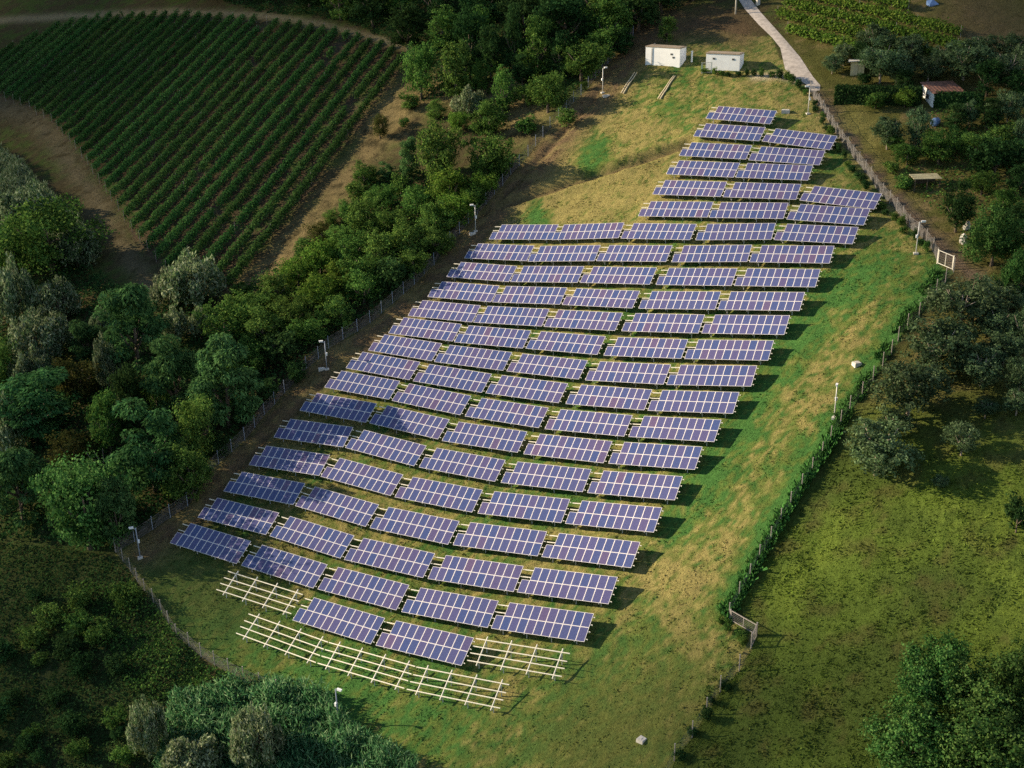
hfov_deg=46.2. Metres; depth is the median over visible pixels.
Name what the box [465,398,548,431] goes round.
solar array
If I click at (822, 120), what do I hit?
hedge shrub
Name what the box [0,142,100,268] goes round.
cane
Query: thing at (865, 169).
wire fence
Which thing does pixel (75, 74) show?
vine row
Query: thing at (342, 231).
broadleaf tree
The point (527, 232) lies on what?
solar array
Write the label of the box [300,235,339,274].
bright shrub
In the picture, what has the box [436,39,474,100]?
slender tree
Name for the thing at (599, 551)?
solar array
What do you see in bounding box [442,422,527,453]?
solar array
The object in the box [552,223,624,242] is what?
solar array
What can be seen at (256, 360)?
broadleaf tree
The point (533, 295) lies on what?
solar array
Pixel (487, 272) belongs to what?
solar array
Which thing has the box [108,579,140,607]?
shrub
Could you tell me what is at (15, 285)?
silver willow
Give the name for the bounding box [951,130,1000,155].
broadleaf tree
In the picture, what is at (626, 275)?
solar array
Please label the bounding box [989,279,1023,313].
olive tree
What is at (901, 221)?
hedge shrub
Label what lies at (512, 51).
woodland tree
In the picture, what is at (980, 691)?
oak tree
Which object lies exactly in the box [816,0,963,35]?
vine row
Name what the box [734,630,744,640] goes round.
hedge shrub
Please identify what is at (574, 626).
solar array
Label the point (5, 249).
broadleaf tree
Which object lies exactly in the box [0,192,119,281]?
broadleaf tree
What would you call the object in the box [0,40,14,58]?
vine row
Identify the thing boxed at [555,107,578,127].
shrub
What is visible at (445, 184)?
bright shrub
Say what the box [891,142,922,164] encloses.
broadleaf tree
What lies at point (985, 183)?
broadleaf tree
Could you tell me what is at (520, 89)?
broadleaf tree
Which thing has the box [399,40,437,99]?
broadleaf tree
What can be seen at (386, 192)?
broadleaf tree
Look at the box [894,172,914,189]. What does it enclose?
shrub
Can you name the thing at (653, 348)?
solar array
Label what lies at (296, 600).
empty rack
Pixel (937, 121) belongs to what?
water tank
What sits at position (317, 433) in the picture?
solar array
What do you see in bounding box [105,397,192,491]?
acacia tree
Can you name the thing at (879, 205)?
hedge shrub
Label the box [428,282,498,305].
solar array
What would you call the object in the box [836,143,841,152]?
hedge shrub
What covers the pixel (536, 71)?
shrub
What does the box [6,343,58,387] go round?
silver willow
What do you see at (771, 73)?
hedge shrub
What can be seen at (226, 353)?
acacia tree
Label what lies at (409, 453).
solar array
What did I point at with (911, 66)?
olive tree
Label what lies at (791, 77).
hedge shrub
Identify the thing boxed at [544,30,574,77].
woodland tree
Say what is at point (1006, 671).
oak tree
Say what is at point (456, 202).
bright shrub
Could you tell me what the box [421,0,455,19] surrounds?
woodland tree
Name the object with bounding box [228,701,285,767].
silver willow
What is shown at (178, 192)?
vine row
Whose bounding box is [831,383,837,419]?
camera pole
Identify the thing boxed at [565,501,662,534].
solar array
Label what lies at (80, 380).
ochre shrub
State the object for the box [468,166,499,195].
bright shrub
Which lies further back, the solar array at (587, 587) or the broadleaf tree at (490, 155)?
the broadleaf tree at (490, 155)
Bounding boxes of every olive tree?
[822,53,844,73]
[829,42,855,65]
[842,415,924,477]
[855,22,897,49]
[855,34,911,83]
[867,360,957,420]
[869,114,905,149]
[877,408,921,433]
[882,53,917,83]
[891,33,929,61]
[895,314,987,379]
[905,105,934,146]
[912,53,948,81]
[918,272,1011,334]
[929,43,957,66]
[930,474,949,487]
[937,319,981,356]
[939,37,996,80]
[940,419,981,455]
[954,344,1008,388]
[959,98,981,128]
[965,274,1017,315]
[968,34,1000,58]
[971,305,1023,339]
[971,396,1002,418]
[978,330,1023,366]
[983,44,1023,85]
[984,88,1023,122]
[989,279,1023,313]
[994,31,1023,58]
[1000,356,1023,392]
[1000,388,1023,415]
[1002,306,1023,343]
[1011,118,1023,140]
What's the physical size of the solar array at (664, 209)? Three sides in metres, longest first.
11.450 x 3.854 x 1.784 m
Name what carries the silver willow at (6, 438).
on the ground at (20, 20)
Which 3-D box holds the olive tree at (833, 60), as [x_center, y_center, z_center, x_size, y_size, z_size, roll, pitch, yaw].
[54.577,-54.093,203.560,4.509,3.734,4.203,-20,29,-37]
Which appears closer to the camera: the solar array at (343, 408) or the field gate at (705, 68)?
the solar array at (343, 408)
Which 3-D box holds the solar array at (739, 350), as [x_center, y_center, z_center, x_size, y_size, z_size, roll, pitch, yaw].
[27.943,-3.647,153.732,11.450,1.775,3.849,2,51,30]
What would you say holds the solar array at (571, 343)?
on the ground at (20, 20)
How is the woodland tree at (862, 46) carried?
on the ground at (20, 20)
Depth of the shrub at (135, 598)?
143.77 m
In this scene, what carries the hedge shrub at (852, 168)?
on the ground at (20, 20)
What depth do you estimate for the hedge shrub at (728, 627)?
118.90 m
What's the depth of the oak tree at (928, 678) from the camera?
102.65 m
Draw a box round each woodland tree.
[106,361,150,435]
[295,0,317,6]
[347,0,393,26]
[384,2,430,51]
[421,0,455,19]
[450,0,488,58]
[454,44,480,79]
[457,0,501,20]
[474,23,506,78]
[496,0,550,41]
[500,2,525,73]
[510,54,535,85]
[532,0,597,44]
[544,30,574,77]
[612,27,635,54]
[619,0,663,31]
[654,0,679,12]
[847,41,868,58]
[891,68,914,85]
[940,179,977,232]
[943,103,970,130]
[974,58,1007,96]
[974,97,1008,130]
[999,68,1023,94]
[1005,164,1023,196]
[1009,200,1023,245]
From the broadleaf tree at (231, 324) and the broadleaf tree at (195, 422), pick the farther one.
the broadleaf tree at (231, 324)
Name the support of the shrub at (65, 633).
on the ground at (20, 20)
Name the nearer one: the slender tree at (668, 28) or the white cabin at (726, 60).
the white cabin at (726, 60)
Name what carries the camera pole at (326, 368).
on the ground at (20, 20)
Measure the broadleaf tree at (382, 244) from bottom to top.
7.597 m
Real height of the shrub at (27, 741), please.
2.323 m
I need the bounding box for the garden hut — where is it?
[849,59,864,75]
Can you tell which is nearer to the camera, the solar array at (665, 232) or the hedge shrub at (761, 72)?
the solar array at (665, 232)
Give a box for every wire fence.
[113,30,632,549]
[114,542,275,681]
[667,632,752,767]
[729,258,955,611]
[810,83,938,259]
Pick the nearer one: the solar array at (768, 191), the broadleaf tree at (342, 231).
the solar array at (768, 191)
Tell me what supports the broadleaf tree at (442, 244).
on the ground at (20, 20)
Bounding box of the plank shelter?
[909,173,941,192]
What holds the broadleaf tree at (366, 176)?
on the ground at (20, 20)
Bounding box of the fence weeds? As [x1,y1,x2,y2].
[725,266,945,607]
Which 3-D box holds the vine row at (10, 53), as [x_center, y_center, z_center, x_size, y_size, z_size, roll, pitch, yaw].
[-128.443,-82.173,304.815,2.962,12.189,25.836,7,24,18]
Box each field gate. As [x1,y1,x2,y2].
[701,62,711,73]
[730,609,757,633]
[750,622,757,648]
[936,249,954,269]
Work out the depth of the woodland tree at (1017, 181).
165.37 m
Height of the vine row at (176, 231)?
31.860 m
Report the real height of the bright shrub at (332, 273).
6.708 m
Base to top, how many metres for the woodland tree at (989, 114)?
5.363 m
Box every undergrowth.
[0,0,648,545]
[903,104,1023,239]
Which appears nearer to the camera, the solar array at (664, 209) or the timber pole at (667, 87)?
the solar array at (664, 209)
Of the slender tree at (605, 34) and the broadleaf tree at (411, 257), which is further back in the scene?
the slender tree at (605, 34)
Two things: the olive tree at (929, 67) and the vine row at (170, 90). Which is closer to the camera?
the olive tree at (929, 67)
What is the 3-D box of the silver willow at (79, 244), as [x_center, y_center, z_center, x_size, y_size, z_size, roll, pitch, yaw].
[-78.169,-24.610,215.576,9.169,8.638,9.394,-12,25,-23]
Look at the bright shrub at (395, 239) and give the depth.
193.66 m
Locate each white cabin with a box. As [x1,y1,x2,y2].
[645,43,686,67]
[706,51,744,70]
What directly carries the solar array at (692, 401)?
on the ground at (20, 20)
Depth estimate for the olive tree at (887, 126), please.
181.31 m
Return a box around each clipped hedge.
[833,83,922,106]
[933,90,984,108]
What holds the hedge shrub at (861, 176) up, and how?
on the ground at (20, 20)
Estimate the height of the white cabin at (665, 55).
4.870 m
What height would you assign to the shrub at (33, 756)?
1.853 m
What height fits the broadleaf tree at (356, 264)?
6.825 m
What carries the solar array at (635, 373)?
on the ground at (20, 20)
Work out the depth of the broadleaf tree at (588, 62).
218.16 m
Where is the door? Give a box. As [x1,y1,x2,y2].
[853,65,857,74]
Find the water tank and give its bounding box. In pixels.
[930,117,939,126]
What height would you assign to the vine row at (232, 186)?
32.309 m
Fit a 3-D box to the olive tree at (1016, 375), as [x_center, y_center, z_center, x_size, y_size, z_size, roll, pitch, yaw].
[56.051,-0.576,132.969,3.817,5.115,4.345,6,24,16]
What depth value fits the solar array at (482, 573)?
135.44 m
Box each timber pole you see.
[623,72,636,93]
[658,75,673,98]
[660,75,675,98]
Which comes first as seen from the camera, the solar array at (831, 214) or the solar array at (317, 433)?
the solar array at (317, 433)
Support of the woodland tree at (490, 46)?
on the ground at (20, 20)
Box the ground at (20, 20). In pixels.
[0,0,1023,767]
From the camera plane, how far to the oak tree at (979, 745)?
95.64 m
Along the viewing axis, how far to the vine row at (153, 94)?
266.38 m
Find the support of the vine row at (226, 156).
on the ground at (20, 20)
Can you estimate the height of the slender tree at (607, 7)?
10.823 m
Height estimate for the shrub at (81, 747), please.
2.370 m
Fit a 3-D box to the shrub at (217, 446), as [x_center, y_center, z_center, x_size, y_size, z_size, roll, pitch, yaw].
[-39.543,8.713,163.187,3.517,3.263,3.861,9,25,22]
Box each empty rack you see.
[216,571,302,617]
[236,614,327,666]
[318,642,414,692]
[407,665,508,712]
[467,636,569,680]
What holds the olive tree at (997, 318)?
on the ground at (20, 20)
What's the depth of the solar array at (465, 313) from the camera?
178.34 m
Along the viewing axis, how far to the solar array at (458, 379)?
164.98 m
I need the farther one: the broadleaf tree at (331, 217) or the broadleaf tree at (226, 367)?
the broadleaf tree at (331, 217)
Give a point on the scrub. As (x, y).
(125, 725)
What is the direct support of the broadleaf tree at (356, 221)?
on the ground at (20, 20)
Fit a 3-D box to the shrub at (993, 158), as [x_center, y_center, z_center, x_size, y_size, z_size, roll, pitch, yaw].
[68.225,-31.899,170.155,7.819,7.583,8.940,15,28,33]
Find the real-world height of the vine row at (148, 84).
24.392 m
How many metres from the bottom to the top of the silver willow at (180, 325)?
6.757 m
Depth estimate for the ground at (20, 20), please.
147.34 m
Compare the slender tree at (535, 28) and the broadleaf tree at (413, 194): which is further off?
the slender tree at (535, 28)
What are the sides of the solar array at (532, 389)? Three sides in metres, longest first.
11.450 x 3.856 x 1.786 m
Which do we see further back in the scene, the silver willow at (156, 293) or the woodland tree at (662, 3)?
the woodland tree at (662, 3)
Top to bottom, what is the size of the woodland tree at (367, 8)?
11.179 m
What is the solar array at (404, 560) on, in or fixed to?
on the ground at (20, 20)
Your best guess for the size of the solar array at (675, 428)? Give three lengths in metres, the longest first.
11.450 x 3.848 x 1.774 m
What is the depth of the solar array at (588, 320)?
167.67 m
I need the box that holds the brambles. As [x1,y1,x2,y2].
[81,577,242,701]
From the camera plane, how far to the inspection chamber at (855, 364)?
144.81 m
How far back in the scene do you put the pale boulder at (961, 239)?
159.45 m
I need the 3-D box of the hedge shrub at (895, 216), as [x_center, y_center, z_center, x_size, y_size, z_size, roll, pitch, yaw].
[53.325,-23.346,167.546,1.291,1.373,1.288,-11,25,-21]
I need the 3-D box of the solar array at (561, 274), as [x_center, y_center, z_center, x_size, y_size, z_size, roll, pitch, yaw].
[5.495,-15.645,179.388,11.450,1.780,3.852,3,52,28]
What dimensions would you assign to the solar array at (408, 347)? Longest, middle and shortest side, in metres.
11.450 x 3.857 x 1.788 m
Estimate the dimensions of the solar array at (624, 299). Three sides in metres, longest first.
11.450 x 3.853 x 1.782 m
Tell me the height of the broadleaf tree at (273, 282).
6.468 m
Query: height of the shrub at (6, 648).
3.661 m
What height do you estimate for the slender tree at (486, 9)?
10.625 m
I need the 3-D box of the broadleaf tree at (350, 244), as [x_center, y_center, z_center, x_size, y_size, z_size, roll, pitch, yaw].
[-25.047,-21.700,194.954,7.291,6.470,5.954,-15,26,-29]
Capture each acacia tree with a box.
[0,366,82,441]
[0,446,52,526]
[68,319,106,364]
[90,475,137,543]
[91,282,172,373]
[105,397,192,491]
[139,334,200,419]
[184,332,264,428]
[375,161,394,181]
[398,136,419,179]
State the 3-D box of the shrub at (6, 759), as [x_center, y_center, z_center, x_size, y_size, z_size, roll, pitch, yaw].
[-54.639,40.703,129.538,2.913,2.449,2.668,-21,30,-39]
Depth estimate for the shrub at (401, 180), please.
208.38 m
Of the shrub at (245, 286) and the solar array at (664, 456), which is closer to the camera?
the solar array at (664, 456)
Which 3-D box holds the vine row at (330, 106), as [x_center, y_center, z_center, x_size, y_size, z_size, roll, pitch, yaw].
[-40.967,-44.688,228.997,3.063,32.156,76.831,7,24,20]
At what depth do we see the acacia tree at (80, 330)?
188.47 m
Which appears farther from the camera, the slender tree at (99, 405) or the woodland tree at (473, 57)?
the woodland tree at (473, 57)
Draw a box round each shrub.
[0,637,17,664]
[0,686,25,707]
[0,695,13,725]
[0,750,20,767]
[13,622,49,650]
[14,733,36,752]
[20,722,43,739]
[25,587,44,600]
[27,746,48,763]
[30,651,50,666]
[32,600,67,629]
[42,687,67,706]
[43,429,101,470]
[51,356,102,404]
[51,628,85,660]
[51,709,80,733]
[57,628,76,638]
[61,579,93,610]
[61,607,93,635]
[61,711,89,739]
[63,737,89,759]
[66,649,96,678]
[82,615,112,647]
[101,702,127,729]
[104,651,129,676]
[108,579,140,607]
[108,743,136,766]
[109,725,123,740]
[111,581,146,608]
[206,432,232,457]
[227,280,255,298]
[230,407,255,425]
[251,377,280,402]
[259,329,301,364]
[273,253,322,289]
[285,360,309,382]
[292,237,316,255]
[295,270,346,309]
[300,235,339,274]
[302,218,334,243]
[321,258,360,295]
[345,181,368,201]
[370,112,389,138]
[372,255,418,293]
[375,224,410,251]
[388,172,409,195]
[397,90,419,108]
[398,117,409,126]
[425,164,476,201]
[434,189,479,226]
[447,110,470,132]
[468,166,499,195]
[487,156,515,177]
[513,112,536,134]
[524,67,543,81]
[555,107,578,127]
[579,81,588,89]
[672,746,686,761]
[686,726,698,737]
[699,705,714,720]
[706,693,716,704]
[715,614,725,624]
[717,677,732,690]
[722,618,733,633]
[734,71,742,75]
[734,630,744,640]
[738,634,747,645]
[749,69,756,75]
[759,66,764,75]
[768,71,775,76]
[776,69,783,78]
[783,70,789,79]
[787,73,795,83]
[795,78,801,88]
[811,105,819,111]
[819,115,825,123]
[826,125,834,134]
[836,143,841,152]
[841,148,847,158]
[847,164,857,172]
[856,173,867,183]
[857,72,873,84]
[861,179,871,190]
[864,90,888,108]
[876,202,887,209]
[880,160,902,174]
[889,213,898,220]
[892,85,919,107]
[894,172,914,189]
[896,215,906,226]
[899,225,908,233]
[912,227,919,239]
[916,239,926,245]
[922,240,931,251]
[965,134,1023,178]
[986,119,1019,141]
[1003,138,1023,167]
[1003,490,1023,532]
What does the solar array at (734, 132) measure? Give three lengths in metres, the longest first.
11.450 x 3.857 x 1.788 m
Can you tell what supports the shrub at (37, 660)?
on the ground at (20, 20)
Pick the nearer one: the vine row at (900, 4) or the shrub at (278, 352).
the shrub at (278, 352)
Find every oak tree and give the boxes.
[855,693,961,767]
[886,628,981,718]
[925,698,1023,767]
[930,650,1023,735]
[955,201,1023,266]
[987,632,1023,732]
[991,247,1023,307]
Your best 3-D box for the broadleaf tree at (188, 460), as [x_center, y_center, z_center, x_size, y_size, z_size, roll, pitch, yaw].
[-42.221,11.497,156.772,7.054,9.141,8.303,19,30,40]
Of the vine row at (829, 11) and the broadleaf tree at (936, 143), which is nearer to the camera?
the broadleaf tree at (936, 143)
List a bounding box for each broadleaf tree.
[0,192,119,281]
[0,215,45,270]
[0,334,28,383]
[137,375,172,413]
[156,436,214,502]
[169,392,219,456]
[192,296,264,342]
[217,359,249,378]
[222,288,276,317]
[234,333,268,373]
[241,303,291,345]
[255,269,296,306]
[263,292,318,326]
[286,313,329,346]
[314,292,357,330]
[321,224,355,251]
[322,207,341,227]
[334,229,374,263]
[336,199,359,225]
[336,250,389,282]
[341,191,387,233]
[342,267,388,307]
[351,160,381,186]
[361,227,406,269]
[362,183,398,209]
[363,205,417,234]
[393,215,431,254]
[397,243,430,276]
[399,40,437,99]
[400,183,438,217]
[413,200,457,238]
[414,117,464,188]
[424,224,455,258]
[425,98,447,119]
[460,130,515,178]
[461,185,487,209]
[467,98,510,135]
[468,54,497,93]
[508,83,538,107]
[525,70,570,112]
[556,38,610,81]
[886,133,906,149]
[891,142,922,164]
[920,127,962,164]
[945,124,969,150]
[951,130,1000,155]
[965,169,1000,194]
[987,187,1023,212]
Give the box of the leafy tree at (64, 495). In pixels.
[27,439,138,551]
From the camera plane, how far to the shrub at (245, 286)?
195.03 m
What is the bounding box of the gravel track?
[739,0,819,90]
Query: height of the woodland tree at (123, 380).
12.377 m
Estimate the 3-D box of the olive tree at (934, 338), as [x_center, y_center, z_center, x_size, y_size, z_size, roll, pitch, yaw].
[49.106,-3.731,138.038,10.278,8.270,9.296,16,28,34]
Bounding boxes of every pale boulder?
[959,233,967,244]
[963,221,969,229]
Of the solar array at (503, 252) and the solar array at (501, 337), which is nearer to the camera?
the solar array at (501, 337)
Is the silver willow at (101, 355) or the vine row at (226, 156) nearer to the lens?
the silver willow at (101, 355)
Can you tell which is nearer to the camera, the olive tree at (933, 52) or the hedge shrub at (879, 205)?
the hedge shrub at (879, 205)
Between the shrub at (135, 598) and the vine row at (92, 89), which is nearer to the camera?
the shrub at (135, 598)
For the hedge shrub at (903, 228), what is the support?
on the ground at (20, 20)
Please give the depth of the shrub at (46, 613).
144.15 m
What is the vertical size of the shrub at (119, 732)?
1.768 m
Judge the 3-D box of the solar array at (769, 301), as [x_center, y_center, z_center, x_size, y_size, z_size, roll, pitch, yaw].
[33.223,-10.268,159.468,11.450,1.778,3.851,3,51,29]
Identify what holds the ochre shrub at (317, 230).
on the ground at (20, 20)
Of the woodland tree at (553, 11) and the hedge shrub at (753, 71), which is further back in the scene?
the woodland tree at (553, 11)
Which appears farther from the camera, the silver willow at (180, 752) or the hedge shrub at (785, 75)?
the hedge shrub at (785, 75)
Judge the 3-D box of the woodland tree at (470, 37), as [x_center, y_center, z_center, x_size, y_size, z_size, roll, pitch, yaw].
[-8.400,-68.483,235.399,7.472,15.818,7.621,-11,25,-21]
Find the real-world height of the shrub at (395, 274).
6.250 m
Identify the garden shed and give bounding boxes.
[920,81,965,107]
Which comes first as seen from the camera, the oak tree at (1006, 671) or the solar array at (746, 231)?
the oak tree at (1006, 671)
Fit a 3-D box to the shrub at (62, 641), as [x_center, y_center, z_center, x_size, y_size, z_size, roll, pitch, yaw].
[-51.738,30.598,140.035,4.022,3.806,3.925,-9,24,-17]
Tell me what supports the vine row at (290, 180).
on the ground at (20, 20)
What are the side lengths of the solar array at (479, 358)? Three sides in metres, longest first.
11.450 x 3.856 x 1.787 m
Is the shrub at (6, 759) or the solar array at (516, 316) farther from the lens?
the solar array at (516, 316)
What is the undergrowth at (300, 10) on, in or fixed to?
on the ground at (20, 20)
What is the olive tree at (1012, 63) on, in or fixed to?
on the ground at (20, 20)
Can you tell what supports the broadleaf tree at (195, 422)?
on the ground at (20, 20)
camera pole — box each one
[128,526,142,559]
[319,340,328,370]
[334,688,341,724]
[470,204,477,231]
[601,67,606,93]
[805,85,810,114]
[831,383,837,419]
[913,220,925,254]
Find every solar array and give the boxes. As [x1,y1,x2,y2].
[170,523,250,565]
[198,498,278,534]
[224,472,305,505]
[241,545,327,589]
[249,446,329,478]
[270,516,354,559]
[274,419,353,449]
[293,598,384,643]
[295,487,378,528]
[300,393,376,424]
[318,567,409,611]
[321,458,403,497]
[324,371,399,400]
[344,538,435,579]
[345,430,426,467]
[346,352,420,382]
[369,334,441,362]
[369,406,449,440]
[370,507,459,546]
[376,621,474,666]
[389,317,462,341]
[392,383,471,417]
[395,477,483,513]
[401,588,499,630]
[408,300,480,325]
[413,364,491,393]
[419,448,505,484]
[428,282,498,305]
[428,555,524,594]
[434,345,511,370]
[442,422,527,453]
[447,262,517,284]
[453,522,546,555]
[454,325,531,350]
[465,243,533,264]
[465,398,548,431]
[473,306,549,328]
[478,491,570,525]
[486,375,568,402]
[489,225,558,242]
[491,603,594,643]
[493,286,566,307]
[501,462,592,494]
[507,354,588,380]
[511,266,584,286]
[517,567,618,604]
[524,434,613,464]
[526,331,605,356]
[528,245,601,265]
[542,533,641,570]
[544,310,623,333]
[545,409,633,439]
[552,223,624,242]
[562,288,640,311]
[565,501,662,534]
[566,385,652,412]
[580,266,656,286]
[585,361,671,388]
[587,471,683,503]
[596,245,673,264]
[604,337,688,361]
[608,442,703,472]
[621,223,697,243]
[622,313,705,337]
[629,416,722,445]
[638,201,712,220]
[639,291,721,313]
[648,390,740,417]
[653,180,726,200]
[656,268,738,289]
[666,160,740,180]
[667,365,758,390]
[671,245,752,265]
[679,142,752,159]
[684,340,774,364]
[693,123,766,144]
[695,223,776,242]
[701,315,790,338]
[706,106,776,126]
[709,202,789,222]
[718,292,805,313]
[723,182,801,203]
[734,268,821,291]
[736,163,813,183]
[749,146,825,165]
[749,245,835,266]
[762,128,837,149]
[774,224,859,247]
[787,204,870,226]
[800,186,881,208]
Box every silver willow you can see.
[0,178,56,219]
[0,252,36,324]
[0,391,32,451]
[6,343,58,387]
[7,306,75,362]
[30,274,81,321]
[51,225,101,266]
[88,307,115,329]
[92,330,122,390]
[125,694,168,761]
[149,266,183,305]
[157,246,225,307]
[160,733,227,767]
[163,304,189,339]
[188,305,210,339]
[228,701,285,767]
[450,84,486,118]
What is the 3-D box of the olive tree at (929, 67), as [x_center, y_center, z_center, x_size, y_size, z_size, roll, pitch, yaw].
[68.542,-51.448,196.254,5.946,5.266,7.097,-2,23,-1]
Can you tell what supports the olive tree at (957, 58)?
on the ground at (20, 20)
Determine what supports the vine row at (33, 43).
on the ground at (20, 20)
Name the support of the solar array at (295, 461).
on the ground at (20, 20)
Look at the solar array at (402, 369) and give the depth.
170.55 m
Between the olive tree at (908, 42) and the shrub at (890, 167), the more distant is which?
the olive tree at (908, 42)
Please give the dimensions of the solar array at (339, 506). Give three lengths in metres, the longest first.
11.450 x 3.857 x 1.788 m
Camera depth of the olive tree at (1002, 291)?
143.53 m
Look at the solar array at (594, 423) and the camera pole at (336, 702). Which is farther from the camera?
the solar array at (594, 423)
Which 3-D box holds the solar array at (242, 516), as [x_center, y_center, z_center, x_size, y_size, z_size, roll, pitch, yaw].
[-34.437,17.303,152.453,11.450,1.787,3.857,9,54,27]
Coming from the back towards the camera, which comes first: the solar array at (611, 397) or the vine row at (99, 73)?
the vine row at (99, 73)
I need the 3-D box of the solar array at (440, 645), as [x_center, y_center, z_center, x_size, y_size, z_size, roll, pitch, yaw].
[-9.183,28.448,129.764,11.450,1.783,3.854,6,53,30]
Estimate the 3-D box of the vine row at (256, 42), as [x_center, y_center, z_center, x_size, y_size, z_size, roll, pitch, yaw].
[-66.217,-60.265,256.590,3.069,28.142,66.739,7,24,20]
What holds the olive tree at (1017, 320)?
on the ground at (20, 20)
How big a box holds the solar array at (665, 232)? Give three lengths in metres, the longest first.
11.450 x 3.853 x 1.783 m
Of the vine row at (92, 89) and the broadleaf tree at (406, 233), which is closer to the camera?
the broadleaf tree at (406, 233)
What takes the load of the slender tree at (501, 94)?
on the ground at (20, 20)
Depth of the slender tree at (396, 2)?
264.59 m
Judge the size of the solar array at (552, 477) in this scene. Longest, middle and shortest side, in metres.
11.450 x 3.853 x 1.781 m
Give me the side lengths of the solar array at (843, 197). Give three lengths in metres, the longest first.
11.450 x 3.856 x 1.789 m
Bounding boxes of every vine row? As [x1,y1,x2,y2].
[0,15,87,93]
[0,17,75,82]
[0,20,59,74]
[0,29,38,66]
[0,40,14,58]
[2,11,100,100]
[11,11,112,100]
[18,11,124,104]
[27,11,134,107]
[33,10,145,114]
[42,9,157,114]
[50,9,167,120]
[54,8,180,129]
[59,8,191,133]
[64,10,201,138]
[73,12,211,146]
[79,12,223,154]
[84,13,234,161]
[90,13,246,171]
[97,13,257,182]
[102,17,266,188]
[106,17,279,200]
[115,17,291,209]
[122,20,302,221]
[129,21,314,229]
[134,24,325,238]
[143,26,338,248]
[151,28,349,261]
[162,30,363,267]
[190,36,373,257]
[202,38,386,261]
[206,44,396,285]
[224,53,402,289]
[775,5,975,65]
[782,0,988,47]
[785,23,902,62]
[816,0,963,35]
[864,0,910,9]
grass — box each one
[678,467,1023,767]
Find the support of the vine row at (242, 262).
on the ground at (20, 20)
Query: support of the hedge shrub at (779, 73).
on the ground at (20, 20)
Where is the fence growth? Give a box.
[716,427,843,622]
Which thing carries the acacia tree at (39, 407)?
on the ground at (20, 20)
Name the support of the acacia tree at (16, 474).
on the ground at (20, 20)
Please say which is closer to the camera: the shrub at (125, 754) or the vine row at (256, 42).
the shrub at (125, 754)
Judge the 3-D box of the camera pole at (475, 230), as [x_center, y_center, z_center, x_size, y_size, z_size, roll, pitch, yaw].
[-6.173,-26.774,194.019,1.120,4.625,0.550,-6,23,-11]
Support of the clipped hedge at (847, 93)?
on the ground at (20, 20)
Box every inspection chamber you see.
[636,735,646,744]
[781,109,789,113]
[851,361,861,367]
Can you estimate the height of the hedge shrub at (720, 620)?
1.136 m
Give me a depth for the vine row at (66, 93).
286.58 m
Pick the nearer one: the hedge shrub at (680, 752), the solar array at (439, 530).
the hedge shrub at (680, 752)
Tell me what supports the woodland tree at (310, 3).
on the ground at (20, 20)
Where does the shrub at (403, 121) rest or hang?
on the ground at (20, 20)
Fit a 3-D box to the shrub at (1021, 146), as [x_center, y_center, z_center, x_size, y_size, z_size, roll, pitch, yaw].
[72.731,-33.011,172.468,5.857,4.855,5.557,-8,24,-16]
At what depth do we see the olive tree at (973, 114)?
182.91 m
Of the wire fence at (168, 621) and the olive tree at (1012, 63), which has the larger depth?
the olive tree at (1012, 63)
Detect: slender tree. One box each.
[84,386,122,454]
[320,0,355,20]
[382,0,415,13]
[424,4,463,51]
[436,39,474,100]
[467,5,499,38]
[490,64,516,113]
[518,14,554,75]
[581,0,612,22]
[581,0,637,44]
[585,27,617,62]
[657,15,677,43]
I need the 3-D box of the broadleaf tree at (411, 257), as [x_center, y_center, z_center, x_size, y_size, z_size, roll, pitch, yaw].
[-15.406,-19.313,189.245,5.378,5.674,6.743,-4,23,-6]
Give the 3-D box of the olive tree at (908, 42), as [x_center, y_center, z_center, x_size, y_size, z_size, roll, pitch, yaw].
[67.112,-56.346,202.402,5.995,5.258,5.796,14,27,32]
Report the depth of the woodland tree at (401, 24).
249.15 m
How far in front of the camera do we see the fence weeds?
142.44 m
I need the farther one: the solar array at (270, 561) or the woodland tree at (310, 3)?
the woodland tree at (310, 3)
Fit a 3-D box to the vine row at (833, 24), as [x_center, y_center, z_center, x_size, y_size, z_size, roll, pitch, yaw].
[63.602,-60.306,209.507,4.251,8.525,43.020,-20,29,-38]
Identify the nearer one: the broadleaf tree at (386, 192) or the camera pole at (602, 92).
the broadleaf tree at (386, 192)
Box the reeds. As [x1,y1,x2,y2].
[151,668,421,767]
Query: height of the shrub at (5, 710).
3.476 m
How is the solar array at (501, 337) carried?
on the ground at (20, 20)
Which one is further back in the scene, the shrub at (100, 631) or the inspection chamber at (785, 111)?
the inspection chamber at (785, 111)
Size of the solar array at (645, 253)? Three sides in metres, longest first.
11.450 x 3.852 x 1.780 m
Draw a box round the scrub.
[0,538,240,767]
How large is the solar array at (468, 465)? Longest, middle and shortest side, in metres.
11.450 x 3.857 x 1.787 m
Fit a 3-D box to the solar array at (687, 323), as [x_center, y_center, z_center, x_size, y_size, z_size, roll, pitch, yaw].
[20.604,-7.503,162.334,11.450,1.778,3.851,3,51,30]
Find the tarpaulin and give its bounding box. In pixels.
[926,0,937,6]
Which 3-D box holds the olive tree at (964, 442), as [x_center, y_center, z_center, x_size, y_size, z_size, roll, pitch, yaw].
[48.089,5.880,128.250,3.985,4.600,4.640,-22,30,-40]
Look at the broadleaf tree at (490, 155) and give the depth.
201.69 m
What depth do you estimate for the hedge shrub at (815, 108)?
194.96 m

